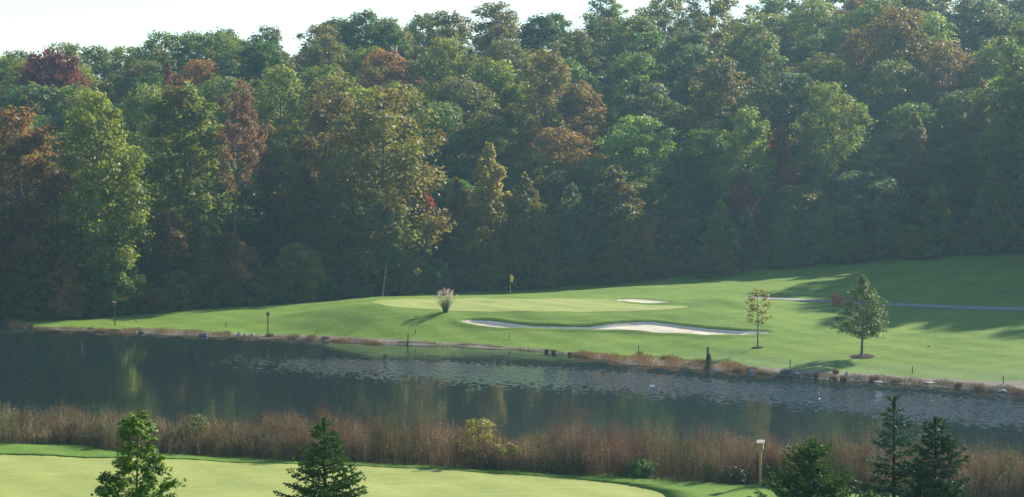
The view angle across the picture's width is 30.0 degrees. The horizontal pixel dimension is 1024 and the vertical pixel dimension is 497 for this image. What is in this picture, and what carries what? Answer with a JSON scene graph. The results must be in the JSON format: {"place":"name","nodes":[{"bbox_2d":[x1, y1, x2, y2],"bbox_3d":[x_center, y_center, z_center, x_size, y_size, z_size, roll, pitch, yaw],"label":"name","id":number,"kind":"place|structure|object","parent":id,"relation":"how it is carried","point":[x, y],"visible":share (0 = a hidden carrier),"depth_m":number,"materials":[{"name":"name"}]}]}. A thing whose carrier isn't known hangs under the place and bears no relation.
{"place":"outdoors","nodes":[
{"label":"outdoors","id":0,"kind":"place"},
{"bbox_2d":[0,0,1009,98],"label":"sky","id":1,"kind":"structure","parent":0,"point":[26,25],"materials":[{"name":"white"}]},
{"bbox_2d":[0,311,1023,464],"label":"pond water","id":2,"kind":"structure","parent":0,"point":[513,392],"depth_m":123.59,"materials":[{"name":"blue liquid"}]},
{"bbox_2d":[0,124,1023,496],"bbox_3d":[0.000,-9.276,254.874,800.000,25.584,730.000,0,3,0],"label":"ground","id":3,"kind":"structure","parent":0,"point":[976,346],"depth_m":157.82,"materials":[{"name":"green plant"}]},
{"bbox_2d":[0,80,68,157],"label":"broadleaf tree","id":4,"kind":"object","parent":3,"relation":"on","point":[34,98],"visible":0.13,"depth_m":237.91,"materials":[{"name":"green plant"}]},
{"bbox_2d":[14,252,56,320],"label":"young tree","id":5,"kind":"object","parent":3,"relation":"on","point":[37,281],"visible":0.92,"depth_m":173.63,"materials":[{"name":"green plant"}]},
{"bbox_2d":[0,105,82,312],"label":"broadleaf tree","id":6,"kind":"object","parent":3,"relation":"on","point":[23,237],"visible":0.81,"depth_m":175.20,"materials":[{"name":"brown plant"}]},
{"bbox_2d":[9,48,75,124],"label":"broadleaf tree","id":7,"kind":"object","parent":3,"relation":"on","point":[35,66],"visible":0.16,"depth_m":244.91,"materials":[{"name":"red plant"}]},
{"bbox_2d":[39,252,91,319],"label":"young tree","id":8,"kind":"object","parent":3,"relation":"on","point":[60,305],"visible":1,"depth_m":173.71,"materials":[{"name":"green plant"}]},
{"bbox_2d":[34,87,154,314],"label":"broadleaf tree","id":9,"kind":"object","parent":3,"relation":"on","point":[98,235],"visible":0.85,"depth_m":175.81,"materials":[{"name":"green plant"}]},
{"bbox_2d":[83,253,147,315],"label":"young tree","id":10,"kind":"object","parent":3,"relation":"on","point":[111,282],"visible":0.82,"depth_m":175.87,"materials":[{"name":"green plant"}]},
{"bbox_2d":[78,145,173,288],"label":"broadleaf tree","id":11,"kind":"object","parent":3,"relation":"on","point":[146,267],"visible":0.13,"depth_m":196.13,"materials":[{"name":"green plant"}]},
{"bbox_2d":[97,58,176,156],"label":"broadleaf tree","id":12,"kind":"object","parent":3,"relation":"on","point":[132,73],"visible":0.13,"depth_m":256.38,"materials":[{"name":"green plant"}]},
{"bbox_2d":[90,410,185,496],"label":"conifer tree","id":13,"kind":"object","parent":3,"relation":"on","point":[151,466],"visible":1,"depth_m":38.15,"materials":[{"name":"green plant"}]},
{"bbox_2d":[103,81,188,244],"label":"broadleaf tree","id":14,"kind":"object","parent":3,"relation":"on","point":[135,105],"visible":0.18,"depth_m":219.85,"materials":[{"name":"green plant"}]},
{"bbox_2d":[119,30,187,102],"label":"broadleaf tree","id":15,"kind":"object","parent":3,"relation":"on","point":[172,47],"visible":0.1,"depth_m":273.64,"materials":[{"name":"green plant"}]},
{"bbox_2d":[138,209,194,301],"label":"broadleaf tree","id":16,"kind":"object","parent":3,"relation":"on","point":[168,263],"visible":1,"depth_m":181.67,"materials":[{"name":"green plant"}]},
{"bbox_2d":[127,80,240,281],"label":"broadleaf tree","id":17,"kind":"object","parent":3,"relation":"on","point":[196,208],"visible":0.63,"depth_m":188.91,"materials":[{"name":"green plant"}]},
{"bbox_2d":[175,72,261,214],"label":"broadleaf tree","id":18,"kind":"object","parent":3,"relation":"on","point":[229,82],"visible":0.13,"depth_m":234.86,"materials":[{"name":"green plant"}]},
{"bbox_2d":[173,29,266,100],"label":"broadleaf tree","id":19,"kind":"object","parent":3,"relation":"on","point":[220,57],"visible":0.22,"depth_m":264.71,"materials":[{"name":"green plant"}]},
{"bbox_2d":[166,159,286,288],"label":"broadleaf tree","id":20,"kind":"object","parent":3,"relation":"on","point":[247,234],"visible":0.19,"depth_m":201.83,"materials":[{"name":"green plant"}]},
{"bbox_2d":[203,231,255,306],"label":"young tree","id":21,"kind":"object","parent":3,"relation":"on","point":[238,269],"visible":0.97,"depth_m":183.35,"materials":[{"name":"green plant"}]},
{"bbox_2d":[182,122,289,253],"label":"broadleaf tree","id":22,"kind":"object","parent":3,"relation":"on","point":[262,170],"visible":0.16,"depth_m":218.66,"materials":[{"name":"green plant"}]},
{"bbox_2d":[213,77,274,300],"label":"broadleaf tree","id":23,"kind":"object","parent":3,"relation":"on","point":[232,133],"visible":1,"depth_m":186.43,"materials":[{"name":"brown plant"}]},
{"bbox_2d":[230,246,271,305],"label":"young tree","id":24,"kind":"object","parent":3,"relation":"on","point":[254,288],"visible":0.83,"depth_m":185.41,"materials":[{"name":"green plant"}]},
{"bbox_2d":[220,40,295,113],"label":"broadleaf tree","id":25,"kind":"object","parent":3,"relation":"on","point":[260,56],"visible":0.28,"depth_m":255.83,"materials":[{"name":"green plant"}]},
{"bbox_2d":[243,63,316,239],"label":"broadleaf tree","id":26,"kind":"object","parent":3,"relation":"on","point":[285,80],"visible":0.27,"depth_m":226.72,"materials":[{"name":"green plant"}]},
{"bbox_2d":[268,242,326,302],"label":"young tree","id":27,"kind":"object","parent":3,"relation":"on","point":[290,257],"visible":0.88,"depth_m":189.50,"materials":[{"name":"green plant"}]},
{"bbox_2d":[267,161,328,298],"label":"broadleaf tree","id":28,"kind":"object","parent":3,"relation":"on","point":[294,219],"visible":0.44,"depth_m":196.22,"materials":[{"name":"green plant"}]},
{"bbox_2d":[251,119,357,239],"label":"broadleaf tree","id":29,"kind":"object","parent":3,"relation":"on","point":[285,142],"visible":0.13,"depth_m":220.24,"materials":[{"name":"green plant"}]},
{"bbox_2d":[272,415,368,496],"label":"spruce tree","id":30,"kind":"object","parent":3,"relation":"on","point":[314,488],"visible":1,"depth_m":45.21,"materials":[{"name":"green plant"}]},
{"bbox_2d":[266,87,380,261],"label":"broadleaf tree","id":31,"kind":"object","parent":3,"relation":"on","point":[317,120],"visible":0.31,"depth_m":203.19,"materials":[{"name":"green plant"}]},
{"bbox_2d":[296,32,358,121],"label":"broadleaf tree","id":32,"kind":"object","parent":3,"relation":"on","point":[321,59],"visible":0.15,"depth_m":252.21,"materials":[{"name":"green plant"}]},
{"bbox_2d":[0,455,664,496],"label":"putting green","id":33,"kind":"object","parent":3,"relation":"on","point":[36,476],"visible":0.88,"depth_m":85.95,"materials":[{"name":"green plant"}]},
{"bbox_2d":[294,186,377,293],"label":"broadleaf tree","id":34,"kind":"object","parent":3,"relation":"on","point":[331,242],"visible":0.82,"depth_m":194.57,"materials":[{"name":"green plant"}]},
{"bbox_2d":[337,8,393,76],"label":"broadleaf tree","id":35,"kind":"object","parent":3,"relation":"on","point":[359,37],"visible":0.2,"depth_m":279.00,"materials":[{"name":"green plant"}]},
{"bbox_2d":[308,83,456,293],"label":"broadleaf tree","id":36,"kind":"object","parent":3,"relation":"on","point":[385,109],"visible":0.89,"depth_m":196.15,"materials":[{"name":"green plant"}]},
{"bbox_2d":[371,204,405,296],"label":"broadleaf tree","id":37,"kind":"object","parent":3,"relation":"on","point":[395,241],"visible":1,"depth_m":192.83,"materials":[{"name":"green plant"}]},
{"bbox_2d":[362,19,417,84],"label":"broadleaf tree","id":38,"kind":"object","parent":3,"relation":"on","point":[395,38],"visible":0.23,"depth_m":265.67,"materials":[{"name":"green plant"}]},
{"bbox_2d":[355,46,425,123],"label":"broadleaf tree","id":39,"kind":"object","parent":3,"relation":"on","point":[400,72],"visible":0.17,"depth_m":241.12,"materials":[{"name":"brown plant"}]},
{"bbox_2d":[377,214,433,294],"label":"young tree","id":40,"kind":"object","parent":3,"relation":"on","point":[408,283],"visible":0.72,"depth_m":197.80,"materials":[{"name":"green plant"}]},
{"bbox_2d":[391,100,481,224],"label":"broadleaf tree","id":41,"kind":"object","parent":3,"relation":"on","point":[447,120],"visible":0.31,"depth_m":220.00,"materials":[{"name":"green plant"}]},
{"bbox_2d":[406,36,484,151],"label":"broadleaf tree","id":42,"kind":"object","parent":3,"relation":"on","point":[433,56],"visible":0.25,"depth_m":244.72,"materials":[{"name":"green plant"}]},
{"bbox_2d":[0,443,898,496],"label":"fringe grass","id":43,"kind":"structure","parent":3,"relation":"on","point":[682,489],"depth_m":87.99,"materials":[{"name":"green plant"}]},
{"bbox_2d":[406,9,495,91],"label":"broadleaf tree","id":44,"kind":"object","parent":3,"relation":"on","point":[462,29],"visible":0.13,"depth_m":264.47,"materials":[{"name":"green plant"}]},
{"bbox_2d":[433,177,480,286],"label":"broadleaf tree","id":45,"kind":"object","parent":3,"relation":"on","point":[462,230],"visible":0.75,"depth_m":202.56,"materials":[{"name":"green plant"}]},
{"bbox_2d":[420,73,504,201],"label":"broadleaf tree","id":46,"kind":"object","parent":3,"relation":"on","point":[451,86],"visible":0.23,"depth_m":231.78,"materials":[{"name":"green plant"}]},
{"bbox_2d":[456,141,513,275],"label":"broadleaf tree","id":47,"kind":"object","parent":3,"relation":"on","point":[488,204],"visible":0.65,"depth_m":204.82,"materials":[{"name":"green plant"}]},
{"bbox_2d":[440,114,530,233],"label":"broadleaf tree","id":48,"kind":"object","parent":3,"relation":"on","point":[482,131],"visible":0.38,"depth_m":219.57,"materials":[{"name":"green plant"}]},
{"bbox_2d":[447,57,539,175],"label":"broadleaf tree","id":49,"kind":"object","parent":3,"relation":"on","point":[500,82],"visible":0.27,"depth_m":240.90,"materials":[{"name":"green plant"}]},
{"bbox_2d":[459,1,537,112],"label":"broadleaf tree","id":50,"kind":"object","parent":3,"relation":"on","point":[499,17],"visible":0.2,"depth_m":277.93,"materials":[{"name":"green plant"}]},
{"bbox_2d":[0,397,1023,496],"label":"reeds","id":51,"kind":"object","parent":3,"relation":"on","point":[275,439],"visible":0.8,"depth_m":90.92,"materials":[{"name":"brown plant"}]},
{"bbox_2d":[0,316,1023,391],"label":"bank grass","id":52,"kind":"structure","parent":3,"relation":"on","point":[10,323],"depth_m":141.51,"materials":[{"name":"plant"}]},
{"bbox_2d":[475,37,552,150],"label":"broadleaf tree","id":53,"kind":"object","parent":3,"relation":"on","point":[493,49],"visible":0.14,"depth_m":250.19,"materials":[{"name":"green plant"}]},
{"bbox_2d":[485,171,564,287],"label":"broadleaf tree","id":54,"kind":"object","parent":3,"relation":"on","point":[522,238],"visible":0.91,"depth_m":202.69,"materials":[{"name":"green plant"}]},
{"bbox_2d":[373,298,686,311],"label":"putting green","id":55,"kind":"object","parent":3,"relation":"on","point":[536,305],"visible":0.99,"depth_m":164.60,"materials":[{"name":"green plant"}]},
{"bbox_2d":[497,152,582,251],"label":"broadleaf tree","id":56,"kind":"object","parent":3,"relation":"on","point":[542,184],"visible":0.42,"depth_m":213.46,"materials":[{"name":"green plant"}]},
{"bbox_2d":[510,13,574,109],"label":"broadleaf tree","id":57,"kind":"object","parent":3,"relation":"on","point":[539,35],"visible":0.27,"depth_m":264.49,"materials":[{"name":"green plant"}]},
{"bbox_2d":[503,47,592,203],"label":"broadleaf tree","id":58,"kind":"object","parent":3,"relation":"on","point":[546,92],"visible":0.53,"depth_m":225.36,"materials":[{"name":"green plant"}]},
{"bbox_2d":[507,124,606,217],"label":"broadleaf tree","id":59,"kind":"object","parent":3,"relation":"on","point":[564,161],"visible":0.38,"depth_m":217.24,"materials":[{"name":"green plant"}]},
{"bbox_2d":[541,182,599,279],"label":"broadleaf tree","id":60,"kind":"object","parent":3,"relation":"on","point":[566,231],"visible":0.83,"depth_m":204.86,"materials":[{"name":"green plant"}]},
{"bbox_2d":[533,29,613,150],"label":"broadleaf tree","id":61,"kind":"object","parent":3,"relation":"on","point":[584,50],"visible":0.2,"depth_m":249.93,"materials":[{"name":"green plant"}]},
{"bbox_2d":[553,80,613,196],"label":"broadleaf tree","id":62,"kind":"object","parent":3,"relation":"on","point":[588,101],"visible":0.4,"depth_m":227.23,"materials":[{"name":"green plant"}]},
{"bbox_2d":[547,157,669,243],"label":"broadleaf tree","id":63,"kind":"object","parent":3,"relation":"on","point":[594,166],"visible":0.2,"depth_m":213.28,"materials":[{"name":"green plant"}]},
{"bbox_2d":[463,320,767,334],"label":"sand bunker","id":64,"kind":"object","parent":3,"relation":"on","point":[657,327],"visible":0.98,"depth_m":153.91},
{"bbox_2d":[581,166,661,274],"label":"broadleaf tree","id":65,"kind":"object","parent":3,"relation":"on","point":[608,193],"visible":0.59,"depth_m":205.78,"materials":[{"name":"green plant"}]},
{"bbox_2d":[587,49,674,157],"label":"broadleaf tree","id":66,"kind":"object","parent":3,"relation":"on","point":[618,71],"visible":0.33,"depth_m":240.52,"materials":[{"name":"green plant"}]},
{"bbox_2d":[585,15,678,138],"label":"broadleaf tree","id":67,"kind":"object","parent":3,"relation":"on","point":[623,42],"visible":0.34,"depth_m":256.43,"materials":[{"name":"green plant"}]},
{"bbox_2d":[588,114,689,224],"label":"broadleaf tree","id":68,"kind":"object","parent":3,"relation":"on","point":[646,154],"visible":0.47,"depth_m":217.70,"materials":[{"name":"green plant"}]},
{"bbox_2d":[612,81,693,204],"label":"broadleaf tree","id":69,"kind":"object","parent":3,"relation":"on","point":[641,105],"visible":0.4,"depth_m":230.27,"materials":[{"name":"green plant"}]},
{"bbox_2d":[629,184,702,273],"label":"broadleaf tree","id":70,"kind":"object","parent":3,"relation":"on","point":[684,224],"visible":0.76,"depth_m":205.69,"materials":[{"name":"green plant"}]},
{"bbox_2d":[649,43,734,142],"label":"broadleaf tree","id":71,"kind":"object","parent":3,"relation":"on","point":[681,63],"visible":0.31,"depth_m":243.58,"materials":[{"name":"green plant"}]},
{"bbox_2d":[656,128,751,242],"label":"broadleaf tree","id":72,"kind":"object","parent":3,"relation":"on","point":[692,180],"visible":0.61,"depth_m":217.02,"materials":[{"name":"green plant"}]},
{"bbox_2d":[673,0,758,56],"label":"broadleaf tree","id":73,"kind":"object","parent":3,"relation":"on","point":[717,8],"visible":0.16,"depth_m":282.00,"materials":[{"name":"green plant"}]},
{"bbox_2d":[663,55,770,211],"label":"broadleaf tree","id":74,"kind":"object","parent":3,"relation":"on","point":[721,84],"visible":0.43,"depth_m":228.66,"materials":[{"name":"green plant"}]},
{"bbox_2d":[695,197,745,270],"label":"young tree","id":75,"kind":"object","parent":3,"relation":"on","point":[718,219],"visible":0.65,"depth_m":204.69,"materials":[{"name":"green plant"}]},
{"bbox_2d":[707,169,770,258],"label":"broadleaf tree","id":76,"kind":"object","parent":3,"relation":"on","point":[742,197],"visible":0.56,"depth_m":207.18,"materials":[{"name":"plant"}]},
{"bbox_2d":[709,105,779,247],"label":"broadleaf tree","id":77,"kind":"object","parent":3,"relation":"on","point":[732,168],"visible":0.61,"depth_m":211.99,"materials":[{"name":"green plant"}]},
{"bbox_2d":[730,206,768,270],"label":"young tree","id":78,"kind":"object","parent":3,"relation":"on","point":[752,263],"visible":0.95,"depth_m":204.81,"materials":[{"name":"green plant"}]},
{"bbox_2d":[719,12,800,97],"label":"broadleaf tree","id":79,"kind":"object","parent":3,"relation":"on","point":[770,22],"visible":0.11,"depth_m":261.91,"materials":[{"name":"green plant"}]},
{"bbox_2d":[724,33,796,146],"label":"broadleaf tree","id":80,"kind":"object","parent":3,"relation":"on","point":[767,48],"visible":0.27,"depth_m":245.52,"materials":[{"name":"green plant"}]},
{"bbox_2d":[755,123,806,233],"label":"broadleaf tree","id":81,"kind":"object","parent":3,"relation":"on","point":[785,174],"visible":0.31,"depth_m":212.57,"materials":[{"name":"green plant"}]},
{"bbox_2d":[722,71,843,189],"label":"broadleaf tree","id":82,"kind":"object","parent":3,"relation":"on","point":[767,91],"visible":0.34,"depth_m":226.18,"materials":[{"name":"green plant"}]},
{"bbox_2d":[758,184,836,258],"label":"broadleaf tree","id":83,"kind":"object","parent":3,"relation":"on","point":[799,199],"visible":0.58,"depth_m":206.99,"materials":[{"name":"green plant"}]},
{"bbox_2d":[747,436,875,496],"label":"spruce tree","id":84,"kind":"object","parent":3,"relation":"on","point":[795,485],"visible":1,"depth_m":44.16,"materials":[{"name":"green plant"}]},
{"bbox_2d":[767,0,865,70],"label":"broadleaf tree","id":85,"kind":"object","parent":3,"relation":"on","point":[822,20],"visible":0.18,"depth_m":262.46,"materials":[{"name":"green plant"}]},
{"bbox_2d":[786,81,877,211],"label":"broadleaf tree","id":86,"kind":"object","parent":3,"relation":"on","point":[804,159],"visible":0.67,"depth_m":215.17,"materials":[{"name":"green plant"}]},
{"bbox_2d":[830,274,889,355],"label":"lawn tree","id":87,"kind":"object","parent":3,"relation":"on","point":[872,329],"visible":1,"depth_m":136.75,"materials":[{"name":"green plant"}]},
{"bbox_2d":[816,169,915,245],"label":"broadleaf tree","id":88,"kind":"object","parent":3,"relation":"on","point":[851,181],"visible":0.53,"depth_m":207.14,"materials":[{"name":"green plant"}]},
{"bbox_2d":[802,153,933,230],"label":"broadleaf tree","id":89,"kind":"object","parent":3,"relation":"on","point":[887,167],"visible":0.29,"depth_m":213.57,"materials":[{"name":"green plant"}]},
{"bbox_2d":[819,0,928,110],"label":"broadleaf tree","id":90,"kind":"object","parent":3,"relation":"on","point":[836,30],"visible":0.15,"depth_m":253.56,"materials":[{"name":"plant"}]},
{"bbox_2d":[850,393,927,496],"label":"spruce tree","id":91,"kind":"object","parent":3,"relation":"on","point":[897,472],"visible":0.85,"depth_m":47.31,"materials":[{"name":"green plant"}]},
{"bbox_2d":[831,5,955,151],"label":"broadleaf tree","id":92,"kind":"object","parent":3,"relation":"on","point":[893,43],"visible":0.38,"depth_m":239.93,"materials":[{"name":"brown plant"}]},
{"bbox_2d":[849,57,945,172],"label":"broadleaf tree","id":93,"kind":"object","parent":3,"relation":"on","point":[901,85],"visible":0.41,"depth_m":229.46,"materials":[{"name":"green plant"}]},
{"bbox_2d":[882,111,939,236],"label":"broadleaf tree","id":94,"kind":"object","parent":3,"relation":"on","point":[910,137],"visible":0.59,"depth_m":213.16,"materials":[{"name":"green plant"}]},
{"bbox_2d":[855,101,974,200],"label":"broadleaf tree","id":95,"kind":"object","parent":3,"relation":"on","point":[906,114],"visible":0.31,"depth_m":219.01,"materials":[{"name":"green plant"}]},
{"bbox_2d":[882,416,971,496],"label":"spruce tree","id":96,"kind":"object","parent":3,"relation":"on","point":[926,476],"visible":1,"depth_m":46.22,"materials":[{"name":"green plant"}]},
{"bbox_2d":[918,177,958,255],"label":"young tree","id":97,"kind":"object","parent":3,"relation":"on","point":[939,231],"visible":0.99,"depth_m":202.52,"materials":[{"name":"green plant"}]},
{"bbox_2d":[899,146,990,229],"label":"broadleaf tree","id":98,"kind":"object","parent":3,"relation":"on","point":[952,160],"visible":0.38,"depth_m":212.91,"materials":[{"name":"green plant"}]},
{"bbox_2d":[901,39,991,151],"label":"broadleaf tree","id":99,"kind":"object","parent":3,"relation":"on","point":[938,54],"visible":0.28,"depth_m":232.21,"materials":[{"name":"green plant"}]},
{"bbox_2d":[914,175,980,245],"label":"broadleaf tree","id":100,"kind":"object","parent":3,"relation":"on","point":[956,197],"visible":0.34,"depth_m":206.49,"materials":[{"name":"green plant"}]},
{"bbox_2d":[922,87,996,194],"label":"broadleaf tree","id":101,"kind":"object","parent":3,"relation":"on","point":[963,115],"visible":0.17,"depth_m":219.91,"materials":[{"name":"green plant"}]},
{"bbox_2d":[958,77,995,222],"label":"broadleaf tree","id":102,"kind":"object","parent":3,"relation":"on","point":[976,111],"visible":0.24,"depth_m":215.65,"materials":[{"name":"plant"}]},
{"bbox_2d":[939,0,1021,90],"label":"broadleaf tree","id":103,"kind":"object","parent":3,"relation":"on","point":[968,8],"visible":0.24,"depth_m":256.48,"materials":[{"name":"green plant"}]},
{"bbox_2d":[962,181,1012,252],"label":"young tree","id":104,"kind":"object","parent":3,"relation":"on","point":[976,225],"visible":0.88,"depth_m":201.99,"materials":[{"name":"green plant"}]},
{"bbox_2d":[964,20,1023,194],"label":"broadleaf tree","id":105,"kind":"object","parent":3,"relation":"on","point":[1005,77],"visible":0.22,"depth_m":207.10,"materials":[{"name":"green plant"}]},
{"bbox_2d":[966,71,1023,243],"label":"broadleaf tree","id":106,"kind":"object","parent":3,"relation":"on","point":[1004,141],"visible":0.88,"depth_m":200.39,"materials":[{"name":"green plant"}]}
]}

